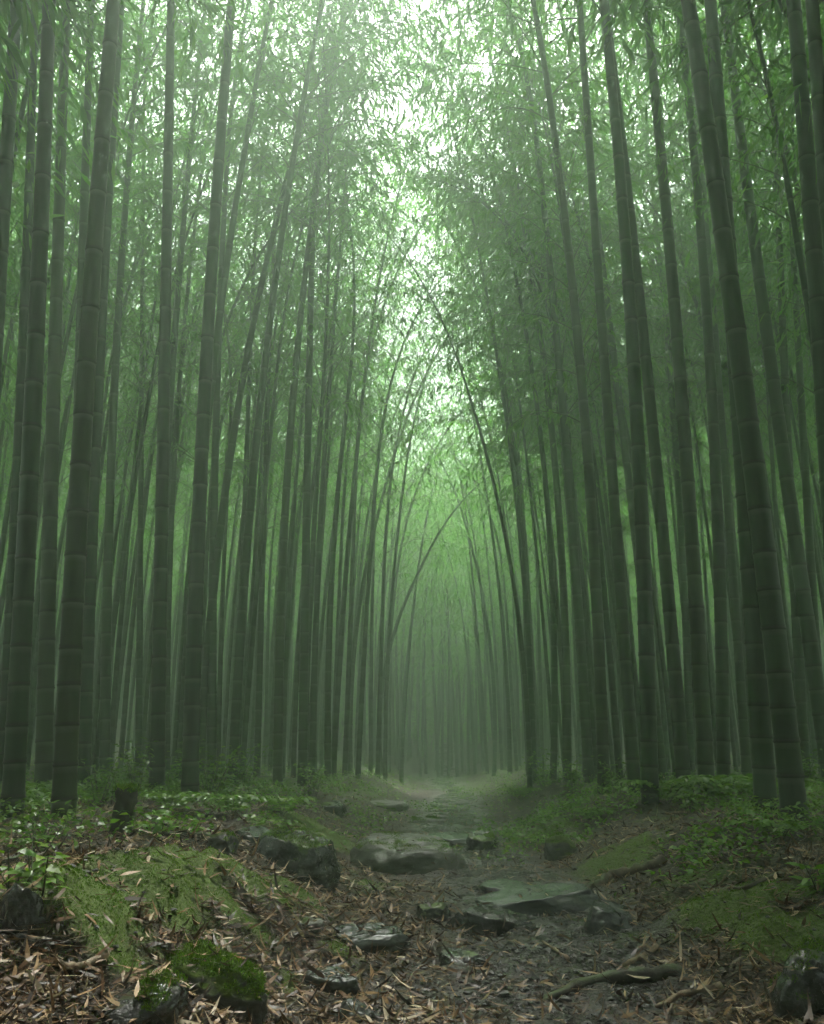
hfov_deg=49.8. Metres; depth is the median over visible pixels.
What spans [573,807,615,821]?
fern
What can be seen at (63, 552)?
bamboo
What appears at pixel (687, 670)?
bamboo
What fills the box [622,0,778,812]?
bamboo
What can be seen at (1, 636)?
bamboo
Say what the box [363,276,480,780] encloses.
bamboo
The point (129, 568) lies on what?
bamboo
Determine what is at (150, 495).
bamboo
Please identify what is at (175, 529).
bamboo
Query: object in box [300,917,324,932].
stone
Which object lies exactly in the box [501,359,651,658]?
bamboo
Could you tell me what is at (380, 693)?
bamboo
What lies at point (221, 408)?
bamboo
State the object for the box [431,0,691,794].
bamboo
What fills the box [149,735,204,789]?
shrub
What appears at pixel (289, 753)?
bamboo
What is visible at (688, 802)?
shrub
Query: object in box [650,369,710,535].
bamboo
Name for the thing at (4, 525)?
bamboo
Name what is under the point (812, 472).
bamboo
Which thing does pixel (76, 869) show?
moss carpet
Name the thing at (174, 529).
bamboo
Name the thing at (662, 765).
bamboo
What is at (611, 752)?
bamboo
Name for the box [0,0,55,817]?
bamboo
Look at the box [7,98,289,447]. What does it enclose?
bamboo
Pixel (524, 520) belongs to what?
bamboo
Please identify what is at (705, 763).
bamboo
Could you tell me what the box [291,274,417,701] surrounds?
bamboo
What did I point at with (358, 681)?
bamboo
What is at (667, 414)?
bamboo
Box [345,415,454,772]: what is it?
bamboo
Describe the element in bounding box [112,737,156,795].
shrub
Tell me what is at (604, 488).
bamboo
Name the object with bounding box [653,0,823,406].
bamboo
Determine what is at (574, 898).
slab
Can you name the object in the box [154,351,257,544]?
bamboo
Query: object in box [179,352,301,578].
bamboo
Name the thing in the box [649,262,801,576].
bamboo
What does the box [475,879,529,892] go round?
stone
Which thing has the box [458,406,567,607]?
bamboo
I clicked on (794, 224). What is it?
bamboo
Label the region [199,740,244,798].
shrub
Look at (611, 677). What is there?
bamboo
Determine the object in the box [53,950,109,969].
stick
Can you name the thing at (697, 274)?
bamboo
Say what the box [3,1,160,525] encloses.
bamboo
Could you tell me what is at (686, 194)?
bamboo
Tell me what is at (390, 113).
sky
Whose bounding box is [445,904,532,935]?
stone
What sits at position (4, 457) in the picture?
bamboo
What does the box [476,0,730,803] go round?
bamboo
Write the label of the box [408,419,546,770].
bamboo
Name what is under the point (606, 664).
bamboo
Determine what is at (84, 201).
bamboo
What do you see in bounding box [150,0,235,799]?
bamboo
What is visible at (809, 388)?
bamboo
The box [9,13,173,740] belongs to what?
bamboo
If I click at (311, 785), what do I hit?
shrub
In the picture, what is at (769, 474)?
bamboo
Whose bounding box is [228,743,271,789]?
shrub
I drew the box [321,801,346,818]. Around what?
stone
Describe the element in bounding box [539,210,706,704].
bamboo
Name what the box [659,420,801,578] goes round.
bamboo
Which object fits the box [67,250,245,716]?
bamboo
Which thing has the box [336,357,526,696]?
bamboo
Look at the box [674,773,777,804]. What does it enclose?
fern
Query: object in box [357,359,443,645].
bamboo
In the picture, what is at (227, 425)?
bamboo
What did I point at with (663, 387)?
bamboo
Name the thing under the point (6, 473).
bamboo
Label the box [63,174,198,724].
bamboo
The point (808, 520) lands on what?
bamboo
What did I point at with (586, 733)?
bamboo
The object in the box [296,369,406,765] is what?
bamboo
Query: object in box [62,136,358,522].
bamboo
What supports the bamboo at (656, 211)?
on the ground at (474, 823)
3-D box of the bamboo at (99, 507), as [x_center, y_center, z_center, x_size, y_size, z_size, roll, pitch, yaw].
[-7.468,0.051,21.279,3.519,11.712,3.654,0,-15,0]
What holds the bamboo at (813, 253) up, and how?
on the ground at (474, 823)
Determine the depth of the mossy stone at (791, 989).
2.49 m
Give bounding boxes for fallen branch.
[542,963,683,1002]
[588,854,666,888]
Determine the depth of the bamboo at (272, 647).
20.74 m
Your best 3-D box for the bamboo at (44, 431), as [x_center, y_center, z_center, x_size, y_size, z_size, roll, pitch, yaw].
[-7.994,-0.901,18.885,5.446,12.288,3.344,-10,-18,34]
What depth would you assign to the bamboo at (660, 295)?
14.68 m
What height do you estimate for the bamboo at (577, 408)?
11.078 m
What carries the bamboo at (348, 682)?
on the ground at (474, 823)
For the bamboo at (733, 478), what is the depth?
20.28 m
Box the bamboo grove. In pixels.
[0,0,823,777]
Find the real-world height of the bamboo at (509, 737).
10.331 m
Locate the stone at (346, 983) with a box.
[304,965,360,998]
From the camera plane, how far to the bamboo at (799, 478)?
19.96 m
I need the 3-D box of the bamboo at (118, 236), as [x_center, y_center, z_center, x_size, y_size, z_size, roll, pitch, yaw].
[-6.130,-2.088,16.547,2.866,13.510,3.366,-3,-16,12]
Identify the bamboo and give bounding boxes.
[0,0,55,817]
[0,0,106,395]
[0,0,145,783]
[0,0,177,577]
[0,0,250,690]
[0,132,133,627]
[0,135,104,477]
[0,182,154,668]
[0,197,150,570]
[0,204,233,769]
[0,237,73,504]
[0,305,133,521]
[0,336,71,571]
[0,352,67,534]
[0,354,107,542]
[0,354,155,591]
[0,359,71,659]
[0,373,100,592]
[1,154,208,559]
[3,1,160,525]
[3,150,148,549]
[3,226,108,522]
[4,0,207,409]
[5,170,153,459]
[6,0,282,778]
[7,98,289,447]
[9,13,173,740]
[10,0,207,679]
[13,162,181,758]
[13,263,154,527]
[14,246,186,657]
[28,0,95,783]
[31,277,200,750]
[31,392,70,756]
[35,330,157,607]
[36,311,157,617]
[37,316,202,673]
[37,442,151,591]
[41,31,249,768]
[42,270,203,571]
[44,55,296,773]
[50,0,252,818]
[50,66,162,391]
[54,0,127,790]
[56,129,163,692]
[58,399,153,663]
[59,228,232,595]
[59,442,133,559]
[60,307,193,655]
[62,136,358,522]
[62,321,201,695]
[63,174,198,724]
[66,0,340,776]
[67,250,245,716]
[69,107,233,495]
[70,313,186,594]
[71,165,325,766]
[72,170,368,672]
[72,188,198,689]
[76,0,368,777]
[91,11,306,768]
[98,0,216,772]
[98,275,257,595]
[98,276,250,761]
[103,321,287,761]
[104,286,239,762]
[104,293,192,526]
[104,386,192,556]
[106,108,433,776]
[108,44,266,770]
[115,288,264,576]
[115,377,231,587]
[117,205,276,762]
[118,308,231,702]
[120,218,244,721]
[120,291,244,759]
[121,0,279,774]
[121,315,261,745]
[122,129,309,764]
[126,234,359,637]
[127,69,297,443]
[135,366,260,759]
[138,181,307,422]
[140,188,325,772]
[146,375,300,564]
[148,343,304,642]
[149,0,287,791]
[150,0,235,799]
[151,0,487,783]
[154,304,306,607]
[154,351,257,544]
[159,0,471,786]
[162,25,333,769]
[171,50,380,715]
[173,423,291,608]
[174,0,452,777]
[176,0,398,780]
[177,181,290,767]
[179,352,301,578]
[180,224,320,766]
[182,300,404,772]
[184,377,342,612]
[185,271,295,540]
[187,147,348,764]
[187,224,440,771]
[187,301,321,648]
[189,153,380,727]
[189,202,396,662]
[192,189,335,477]
[194,49,390,775]
[205,0,475,785]
[208,408,297,621]
[210,270,366,767]
[211,176,391,777]
[218,42,384,771]
[221,294,351,750]
[222,204,414,637]
[224,29,420,777]
[228,357,334,769]
[229,375,321,764]
[230,0,424,771]
[231,367,374,579]
[233,193,433,687]
[234,257,444,616]
[243,142,497,775]
[249,380,353,627]
[251,63,410,778]
[257,346,366,770]
[266,360,415,764]
[268,318,387,580]
[268,394,351,642]
[272,173,429,768]
[276,373,395,768]
[278,103,477,778]
[280,192,439,742]
[287,165,427,771]
[287,237,487,778]
[290,288,482,643]
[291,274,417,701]
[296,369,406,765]
[296,419,386,624]
[299,408,407,596]
[300,165,439,614]
[301,111,413,780]
[310,315,422,760]
[311,322,425,625]
[312,282,482,778]
[320,272,449,773]
[326,363,427,767]
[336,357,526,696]
[342,264,505,774]
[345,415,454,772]
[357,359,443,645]
[359,3,619,713]
[362,215,532,793]
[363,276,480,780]
[367,119,594,775]
[373,396,503,775]
[377,438,468,781]
[379,0,618,784]
[381,452,537,774]
[382,0,704,794]
[382,143,665,779]
[384,0,647,782]
[401,7,579,782]
[401,31,559,783]
[406,144,670,664]
[407,258,532,772]
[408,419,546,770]
[409,207,567,774]
[411,368,509,774]
[413,390,531,770]
[420,197,596,774]
[422,354,545,769]
[424,205,599,779]
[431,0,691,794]
[432,0,699,775]
[433,342,512,774]
[435,186,692,777]
[436,318,579,768]
[438,42,704,788]
[441,296,627,772]
[441,316,550,641]
[442,130,571,769]
[444,0,692,779]
[448,110,622,725]
[449,199,624,735]
[453,50,623,470]
[456,304,605,770]
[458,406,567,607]
[464,346,587,604]
[465,276,576,658]
[471,384,556,765]
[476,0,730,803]
[477,178,648,528]
[479,0,661,793]
[485,169,615,773]
[487,22,725,497]
[489,346,583,763]
[492,358,635,669]
[496,0,714,794]
[499,0,766,788]
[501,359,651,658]
[503,211,651,543]
[506,298,652,736]
[506,347,631,578]
[513,383,622,767]
[514,0,764,773]
[515,127,756,771]
[515,209,700,703]
[517,194,691,772]
[523,115,695,486]
[523,344,709,705]
[527,192,697,765]
[537,344,672,765]
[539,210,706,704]
[539,455,630,758]
[542,0,823,781]
[545,431,675,613]
[547,278,703,771]
[548,0,823,262]
[548,333,708,523]
[549,0,811,777]
[550,219,776,636]
[559,0,809,820]
[560,0,823,622]
[560,132,789,762]
[562,68,772,763]
[562,340,670,613]
[565,111,822,537]
[568,354,733,596]
[569,192,801,428]
[578,141,760,768]
[578,232,733,765]
[584,249,728,766]
[586,35,789,397]
[590,91,729,760]
[591,0,804,657]
[600,199,813,697]
[604,458,677,618]
[611,251,758,766]
[615,208,708,527]
[617,0,823,352]
[619,356,703,730]
[621,448,739,611]
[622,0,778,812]
[625,308,739,742]
[625,455,707,685]
[634,0,823,559]
[639,10,801,427]
[640,256,817,759]
[641,243,796,552]
[645,86,815,417]
[647,260,800,549]
[648,5,820,781]
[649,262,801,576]
[650,311,732,716]
[650,333,734,677]
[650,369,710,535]
[651,12,815,590]
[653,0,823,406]
[657,2,812,382]
[658,391,736,697]
[659,0,821,773]
[659,163,814,492]
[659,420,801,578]
[664,369,765,619]
[667,307,815,598]
[667,396,798,759]
[685,297,809,496]
[687,352,820,761]
[695,222,823,590]
[713,247,821,763]
[717,268,823,570]
[727,407,822,759]
[729,267,818,513]
[731,354,823,574]
[734,346,822,559]
[735,391,822,620]
[750,178,817,450]
[768,365,822,540]
[769,471,820,650]
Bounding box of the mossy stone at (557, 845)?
[543,831,577,861]
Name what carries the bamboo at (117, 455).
on the ground at (474, 823)
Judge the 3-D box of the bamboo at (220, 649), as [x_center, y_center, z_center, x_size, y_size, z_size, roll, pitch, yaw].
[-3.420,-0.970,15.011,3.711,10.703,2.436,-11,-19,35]
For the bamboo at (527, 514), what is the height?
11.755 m
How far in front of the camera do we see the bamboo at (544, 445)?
18.69 m
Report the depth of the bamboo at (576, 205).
14.50 m
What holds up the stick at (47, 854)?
on the leaf litter
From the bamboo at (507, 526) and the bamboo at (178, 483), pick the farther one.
the bamboo at (507, 526)
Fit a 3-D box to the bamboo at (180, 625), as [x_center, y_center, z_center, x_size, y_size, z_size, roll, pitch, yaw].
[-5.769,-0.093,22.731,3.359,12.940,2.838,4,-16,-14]
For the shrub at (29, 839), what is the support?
on the ground at (474, 823)
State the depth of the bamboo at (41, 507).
21.20 m
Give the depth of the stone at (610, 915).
3.65 m
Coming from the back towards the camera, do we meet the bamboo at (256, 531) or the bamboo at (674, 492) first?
the bamboo at (674, 492)
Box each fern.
[0,781,85,801]
[138,791,218,811]
[187,793,282,815]
[248,796,320,815]
[497,787,541,798]
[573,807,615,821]
[608,778,717,803]
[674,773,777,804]
[750,820,819,839]
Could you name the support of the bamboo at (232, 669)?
on the ground at (474, 823)
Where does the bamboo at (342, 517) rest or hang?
on the ground at (474, 823)
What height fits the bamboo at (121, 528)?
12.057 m
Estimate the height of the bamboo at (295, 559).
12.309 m
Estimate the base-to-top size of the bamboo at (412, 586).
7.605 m
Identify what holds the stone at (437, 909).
on the ground at (474, 823)
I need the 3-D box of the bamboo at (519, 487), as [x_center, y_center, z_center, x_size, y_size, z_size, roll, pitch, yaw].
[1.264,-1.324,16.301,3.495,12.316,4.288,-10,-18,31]
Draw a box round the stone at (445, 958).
[438,947,480,965]
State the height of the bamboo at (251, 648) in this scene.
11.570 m
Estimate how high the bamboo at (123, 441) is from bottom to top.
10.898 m
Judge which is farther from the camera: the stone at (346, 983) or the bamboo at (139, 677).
the bamboo at (139, 677)
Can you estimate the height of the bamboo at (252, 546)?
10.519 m
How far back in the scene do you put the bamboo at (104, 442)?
15.10 m
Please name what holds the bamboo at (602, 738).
on the ground at (474, 823)
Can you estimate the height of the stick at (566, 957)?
0.038 m
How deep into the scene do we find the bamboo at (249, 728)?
22.81 m
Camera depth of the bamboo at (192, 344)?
15.99 m
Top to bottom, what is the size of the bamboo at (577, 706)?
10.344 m
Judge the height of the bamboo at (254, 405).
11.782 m
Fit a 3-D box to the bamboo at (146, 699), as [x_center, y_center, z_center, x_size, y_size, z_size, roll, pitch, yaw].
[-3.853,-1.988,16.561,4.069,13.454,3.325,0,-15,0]
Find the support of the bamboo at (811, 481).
on the ground at (474, 823)
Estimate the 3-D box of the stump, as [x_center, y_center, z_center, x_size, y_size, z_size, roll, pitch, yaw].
[-1.353,1.435,4.176,0.154,0.318,0.149,0,-15,0]
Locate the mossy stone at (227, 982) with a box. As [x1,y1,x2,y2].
[160,938,269,1023]
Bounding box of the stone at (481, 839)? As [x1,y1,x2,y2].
[466,829,497,849]
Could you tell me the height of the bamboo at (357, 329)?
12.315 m
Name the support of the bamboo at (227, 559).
on the ground at (474, 823)
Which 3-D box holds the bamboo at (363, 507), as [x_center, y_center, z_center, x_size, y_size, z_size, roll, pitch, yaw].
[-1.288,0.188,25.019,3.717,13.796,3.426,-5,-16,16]
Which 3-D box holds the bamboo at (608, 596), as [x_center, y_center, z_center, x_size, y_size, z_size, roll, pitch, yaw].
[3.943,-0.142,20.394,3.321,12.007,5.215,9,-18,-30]
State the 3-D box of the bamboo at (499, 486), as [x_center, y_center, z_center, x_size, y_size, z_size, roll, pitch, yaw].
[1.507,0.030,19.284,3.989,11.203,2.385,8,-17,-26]
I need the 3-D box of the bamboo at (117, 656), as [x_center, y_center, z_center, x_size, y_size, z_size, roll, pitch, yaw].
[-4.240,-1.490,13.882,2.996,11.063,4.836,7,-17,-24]
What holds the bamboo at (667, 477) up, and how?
on the ground at (474, 823)
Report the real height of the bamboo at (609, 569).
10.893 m
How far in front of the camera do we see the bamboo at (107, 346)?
15.91 m
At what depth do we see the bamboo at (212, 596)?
13.58 m
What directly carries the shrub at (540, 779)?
on the ground at (474, 823)
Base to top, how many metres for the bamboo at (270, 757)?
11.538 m
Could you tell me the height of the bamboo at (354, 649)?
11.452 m
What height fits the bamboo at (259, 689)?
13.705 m
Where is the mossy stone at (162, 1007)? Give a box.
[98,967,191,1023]
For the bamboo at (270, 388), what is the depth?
19.02 m
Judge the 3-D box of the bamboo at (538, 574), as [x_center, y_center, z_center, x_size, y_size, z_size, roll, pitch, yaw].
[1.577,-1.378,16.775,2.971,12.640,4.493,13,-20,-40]
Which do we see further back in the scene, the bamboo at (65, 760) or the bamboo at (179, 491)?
the bamboo at (179, 491)
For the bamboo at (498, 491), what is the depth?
24.23 m
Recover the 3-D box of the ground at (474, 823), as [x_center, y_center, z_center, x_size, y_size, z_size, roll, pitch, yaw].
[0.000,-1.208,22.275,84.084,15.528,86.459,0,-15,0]
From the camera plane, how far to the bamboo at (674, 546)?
24.60 m
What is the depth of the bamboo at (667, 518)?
19.81 m
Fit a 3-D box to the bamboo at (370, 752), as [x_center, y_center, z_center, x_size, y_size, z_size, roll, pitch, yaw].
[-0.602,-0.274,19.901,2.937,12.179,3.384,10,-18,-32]
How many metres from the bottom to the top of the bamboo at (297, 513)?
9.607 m
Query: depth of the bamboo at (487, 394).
18.56 m
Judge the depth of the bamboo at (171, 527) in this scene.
14.09 m
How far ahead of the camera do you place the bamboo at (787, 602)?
24.98 m
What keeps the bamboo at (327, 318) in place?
on the ground at (474, 823)
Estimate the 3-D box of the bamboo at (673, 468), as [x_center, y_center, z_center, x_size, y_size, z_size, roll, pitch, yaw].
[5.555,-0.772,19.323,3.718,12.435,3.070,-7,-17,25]
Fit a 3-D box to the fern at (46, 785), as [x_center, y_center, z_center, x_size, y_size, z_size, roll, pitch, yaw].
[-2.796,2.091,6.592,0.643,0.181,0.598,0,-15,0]
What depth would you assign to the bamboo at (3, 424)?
15.58 m
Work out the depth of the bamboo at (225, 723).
16.64 m
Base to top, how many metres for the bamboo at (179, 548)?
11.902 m
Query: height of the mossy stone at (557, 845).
0.291 m
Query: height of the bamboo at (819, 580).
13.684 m
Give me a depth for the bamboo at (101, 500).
24.81 m
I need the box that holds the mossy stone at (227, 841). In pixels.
[206,829,238,856]
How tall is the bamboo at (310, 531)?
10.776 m
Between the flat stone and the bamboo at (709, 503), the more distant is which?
the bamboo at (709, 503)
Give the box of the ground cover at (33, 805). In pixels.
[0,754,823,895]
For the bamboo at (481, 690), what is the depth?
23.17 m
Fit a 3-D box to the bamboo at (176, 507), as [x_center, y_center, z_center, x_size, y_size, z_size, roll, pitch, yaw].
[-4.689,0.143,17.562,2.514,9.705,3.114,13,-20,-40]
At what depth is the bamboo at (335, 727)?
15.28 m
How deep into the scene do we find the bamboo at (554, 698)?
14.67 m
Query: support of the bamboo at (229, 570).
on the ground at (474, 823)
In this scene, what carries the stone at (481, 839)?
on the ground at (474, 823)
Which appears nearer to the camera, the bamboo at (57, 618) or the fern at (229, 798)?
the fern at (229, 798)
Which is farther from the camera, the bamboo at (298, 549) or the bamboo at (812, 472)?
the bamboo at (298, 549)
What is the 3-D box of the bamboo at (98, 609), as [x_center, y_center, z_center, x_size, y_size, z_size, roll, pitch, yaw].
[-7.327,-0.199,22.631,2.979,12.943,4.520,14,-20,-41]
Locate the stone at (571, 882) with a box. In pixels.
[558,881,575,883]
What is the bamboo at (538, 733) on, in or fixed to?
on the ground at (474, 823)
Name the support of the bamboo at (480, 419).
on the ground at (474, 823)
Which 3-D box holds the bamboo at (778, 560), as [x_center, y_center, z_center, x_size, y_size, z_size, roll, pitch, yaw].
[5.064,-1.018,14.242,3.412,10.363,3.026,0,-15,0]
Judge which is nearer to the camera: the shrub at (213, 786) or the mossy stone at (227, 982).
the mossy stone at (227, 982)
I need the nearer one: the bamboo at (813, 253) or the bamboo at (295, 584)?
the bamboo at (813, 253)
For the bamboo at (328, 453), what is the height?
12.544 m
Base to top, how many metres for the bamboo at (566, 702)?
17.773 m
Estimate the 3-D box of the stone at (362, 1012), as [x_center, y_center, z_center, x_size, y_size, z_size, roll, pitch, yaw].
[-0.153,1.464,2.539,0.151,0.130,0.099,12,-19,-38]
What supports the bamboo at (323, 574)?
on the ground at (474, 823)
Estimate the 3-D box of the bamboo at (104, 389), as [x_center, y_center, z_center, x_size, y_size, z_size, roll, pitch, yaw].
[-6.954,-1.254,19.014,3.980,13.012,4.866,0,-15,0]
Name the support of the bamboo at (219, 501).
on the ground at (474, 823)
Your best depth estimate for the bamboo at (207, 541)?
15.31 m
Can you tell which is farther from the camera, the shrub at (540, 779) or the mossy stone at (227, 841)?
the shrub at (540, 779)
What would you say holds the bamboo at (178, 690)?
on the ground at (474, 823)
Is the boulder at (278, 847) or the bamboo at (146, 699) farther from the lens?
the bamboo at (146, 699)
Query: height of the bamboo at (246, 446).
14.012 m
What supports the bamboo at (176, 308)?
on the ground at (474, 823)
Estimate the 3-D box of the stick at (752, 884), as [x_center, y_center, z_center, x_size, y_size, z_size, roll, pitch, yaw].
[1.401,1.567,3.726,0.216,0.149,0.584,0,-15,0]
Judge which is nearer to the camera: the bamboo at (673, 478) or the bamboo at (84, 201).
the bamboo at (84, 201)
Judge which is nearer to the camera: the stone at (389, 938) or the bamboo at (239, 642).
the stone at (389, 938)
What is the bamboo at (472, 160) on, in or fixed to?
on the ground at (474, 823)
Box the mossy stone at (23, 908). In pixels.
[0,883,43,935]
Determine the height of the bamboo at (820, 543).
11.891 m
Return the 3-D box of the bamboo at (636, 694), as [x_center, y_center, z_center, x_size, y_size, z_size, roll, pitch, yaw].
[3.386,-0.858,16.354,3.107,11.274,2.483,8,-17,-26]
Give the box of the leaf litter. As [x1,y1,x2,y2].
[0,763,823,1023]
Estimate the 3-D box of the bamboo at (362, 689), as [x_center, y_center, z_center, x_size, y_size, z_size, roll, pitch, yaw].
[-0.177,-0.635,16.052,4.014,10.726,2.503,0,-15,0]
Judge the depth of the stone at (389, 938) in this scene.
3.33 m
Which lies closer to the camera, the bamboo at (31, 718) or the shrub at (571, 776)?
the shrub at (571, 776)
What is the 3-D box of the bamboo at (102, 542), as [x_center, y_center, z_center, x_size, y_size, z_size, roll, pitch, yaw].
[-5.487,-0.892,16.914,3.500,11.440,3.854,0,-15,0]
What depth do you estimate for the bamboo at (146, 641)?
18.11 m
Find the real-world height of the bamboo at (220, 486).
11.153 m
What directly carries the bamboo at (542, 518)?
on the ground at (474, 823)
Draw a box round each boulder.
[254,820,340,892]
[350,830,465,874]
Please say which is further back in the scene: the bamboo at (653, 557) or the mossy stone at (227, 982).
the bamboo at (653, 557)
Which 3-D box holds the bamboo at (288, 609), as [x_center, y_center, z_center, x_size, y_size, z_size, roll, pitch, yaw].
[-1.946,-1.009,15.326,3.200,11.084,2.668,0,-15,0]
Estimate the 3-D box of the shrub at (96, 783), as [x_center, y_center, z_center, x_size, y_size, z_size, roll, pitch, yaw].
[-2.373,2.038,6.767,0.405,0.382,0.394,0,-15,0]
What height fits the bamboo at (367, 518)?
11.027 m
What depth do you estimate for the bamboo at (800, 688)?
11.83 m
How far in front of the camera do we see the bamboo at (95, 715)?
15.35 m
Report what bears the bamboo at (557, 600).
on the ground at (474, 823)
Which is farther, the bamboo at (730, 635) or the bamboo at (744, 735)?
the bamboo at (730, 635)
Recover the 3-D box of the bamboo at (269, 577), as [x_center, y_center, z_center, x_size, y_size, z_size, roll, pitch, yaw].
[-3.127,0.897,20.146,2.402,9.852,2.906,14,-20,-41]
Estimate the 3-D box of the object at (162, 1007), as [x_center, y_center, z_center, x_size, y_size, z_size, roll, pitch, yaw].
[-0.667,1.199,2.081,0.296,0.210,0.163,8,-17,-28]
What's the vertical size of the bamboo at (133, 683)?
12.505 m
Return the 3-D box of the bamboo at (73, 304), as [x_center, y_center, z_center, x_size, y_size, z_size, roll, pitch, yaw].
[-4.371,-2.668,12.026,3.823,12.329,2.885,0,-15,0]
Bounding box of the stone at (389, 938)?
[331,922,410,955]
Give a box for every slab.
[370,799,409,811]
[409,815,444,823]
[428,832,467,845]
[474,882,598,915]
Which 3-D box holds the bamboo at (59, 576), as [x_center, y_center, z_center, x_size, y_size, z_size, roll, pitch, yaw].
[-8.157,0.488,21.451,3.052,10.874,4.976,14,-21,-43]
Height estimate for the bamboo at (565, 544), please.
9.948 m
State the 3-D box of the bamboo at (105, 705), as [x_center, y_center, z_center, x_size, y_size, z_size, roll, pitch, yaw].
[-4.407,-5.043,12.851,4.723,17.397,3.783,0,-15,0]
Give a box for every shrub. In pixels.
[0,841,70,896]
[17,819,81,851]
[78,753,131,805]
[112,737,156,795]
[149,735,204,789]
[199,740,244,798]
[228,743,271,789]
[293,761,327,798]
[522,747,560,789]
[553,754,585,792]
[591,750,626,793]
[675,782,703,813]
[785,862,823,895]
[801,748,823,789]
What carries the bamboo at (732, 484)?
on the ground at (474, 823)
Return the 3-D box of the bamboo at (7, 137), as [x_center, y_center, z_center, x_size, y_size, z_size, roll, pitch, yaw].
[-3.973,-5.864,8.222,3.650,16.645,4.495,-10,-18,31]
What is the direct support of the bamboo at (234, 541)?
on the ground at (474, 823)
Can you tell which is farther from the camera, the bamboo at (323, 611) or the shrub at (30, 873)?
the bamboo at (323, 611)
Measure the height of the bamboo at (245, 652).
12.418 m
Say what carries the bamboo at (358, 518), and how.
on the ground at (474, 823)
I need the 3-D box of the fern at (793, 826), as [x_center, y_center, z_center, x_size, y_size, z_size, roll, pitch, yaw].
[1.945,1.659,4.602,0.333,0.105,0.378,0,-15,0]
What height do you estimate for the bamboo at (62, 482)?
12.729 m
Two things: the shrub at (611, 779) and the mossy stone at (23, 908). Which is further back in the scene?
the shrub at (611, 779)
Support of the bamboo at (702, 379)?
on the ground at (474, 823)
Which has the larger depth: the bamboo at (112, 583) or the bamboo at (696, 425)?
the bamboo at (112, 583)
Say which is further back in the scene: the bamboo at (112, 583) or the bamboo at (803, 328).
the bamboo at (112, 583)
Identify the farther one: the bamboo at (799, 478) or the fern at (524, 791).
the bamboo at (799, 478)
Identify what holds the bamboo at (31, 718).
on the ground at (474, 823)
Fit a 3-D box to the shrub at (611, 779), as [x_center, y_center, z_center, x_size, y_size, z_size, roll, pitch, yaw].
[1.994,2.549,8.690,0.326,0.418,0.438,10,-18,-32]
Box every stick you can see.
[0,845,80,862]
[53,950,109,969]
[138,830,209,838]
[232,898,286,930]
[542,940,569,960]
[622,943,658,966]
[655,981,722,1007]
[721,871,783,889]
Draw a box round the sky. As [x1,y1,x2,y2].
[1,0,821,642]
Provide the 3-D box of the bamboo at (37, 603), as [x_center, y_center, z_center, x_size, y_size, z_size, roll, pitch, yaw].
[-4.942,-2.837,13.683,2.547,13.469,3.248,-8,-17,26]
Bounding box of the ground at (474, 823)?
[0,599,823,1023]
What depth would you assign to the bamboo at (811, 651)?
9.41 m
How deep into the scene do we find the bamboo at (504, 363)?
16.40 m
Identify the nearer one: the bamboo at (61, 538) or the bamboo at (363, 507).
the bamboo at (61, 538)
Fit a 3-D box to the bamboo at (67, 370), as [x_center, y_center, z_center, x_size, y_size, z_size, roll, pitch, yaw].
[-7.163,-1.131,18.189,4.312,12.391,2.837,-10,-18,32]
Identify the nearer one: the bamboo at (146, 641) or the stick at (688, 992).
the stick at (688, 992)
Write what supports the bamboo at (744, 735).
on the ground at (474, 823)
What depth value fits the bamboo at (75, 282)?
16.78 m
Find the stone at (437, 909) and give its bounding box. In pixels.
[416,902,451,922]
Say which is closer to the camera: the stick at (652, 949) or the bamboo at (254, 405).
the stick at (652, 949)
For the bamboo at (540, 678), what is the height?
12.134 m
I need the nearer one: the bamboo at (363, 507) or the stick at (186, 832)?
the stick at (186, 832)
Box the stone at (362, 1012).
[333,997,383,1023]
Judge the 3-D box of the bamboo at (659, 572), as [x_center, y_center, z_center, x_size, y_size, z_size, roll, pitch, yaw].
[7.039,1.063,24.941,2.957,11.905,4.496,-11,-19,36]
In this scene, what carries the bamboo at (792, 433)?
on the ground at (474, 823)
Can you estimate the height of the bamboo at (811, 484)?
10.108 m
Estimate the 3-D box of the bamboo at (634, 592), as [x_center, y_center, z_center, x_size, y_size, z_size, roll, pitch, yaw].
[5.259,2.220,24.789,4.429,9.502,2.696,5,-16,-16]
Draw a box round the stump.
[109,782,143,836]
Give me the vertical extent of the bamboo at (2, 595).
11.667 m
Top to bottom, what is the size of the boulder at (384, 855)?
0.428 m
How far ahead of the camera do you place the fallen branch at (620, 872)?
4.92 m
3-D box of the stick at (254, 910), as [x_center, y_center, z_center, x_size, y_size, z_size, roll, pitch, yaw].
[-0.534,1.398,3.083,0.210,0.122,0.030,9,-18,-31]
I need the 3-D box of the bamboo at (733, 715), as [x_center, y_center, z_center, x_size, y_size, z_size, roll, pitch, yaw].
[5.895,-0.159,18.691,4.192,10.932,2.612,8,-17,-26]
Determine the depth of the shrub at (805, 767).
8.44 m
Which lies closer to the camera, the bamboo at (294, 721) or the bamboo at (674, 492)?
the bamboo at (294, 721)
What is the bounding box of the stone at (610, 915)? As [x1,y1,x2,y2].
[583,898,634,933]
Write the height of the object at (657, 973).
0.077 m
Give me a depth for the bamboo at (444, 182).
14.14 m
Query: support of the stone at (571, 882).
on the ground at (474, 823)
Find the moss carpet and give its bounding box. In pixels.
[0,791,823,1023]
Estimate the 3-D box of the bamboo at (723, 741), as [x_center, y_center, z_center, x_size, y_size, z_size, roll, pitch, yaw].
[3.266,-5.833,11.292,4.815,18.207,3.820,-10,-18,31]
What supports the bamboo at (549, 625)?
on the ground at (474, 823)
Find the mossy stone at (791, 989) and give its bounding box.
[768,936,823,1023]
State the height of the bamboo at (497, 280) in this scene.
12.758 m

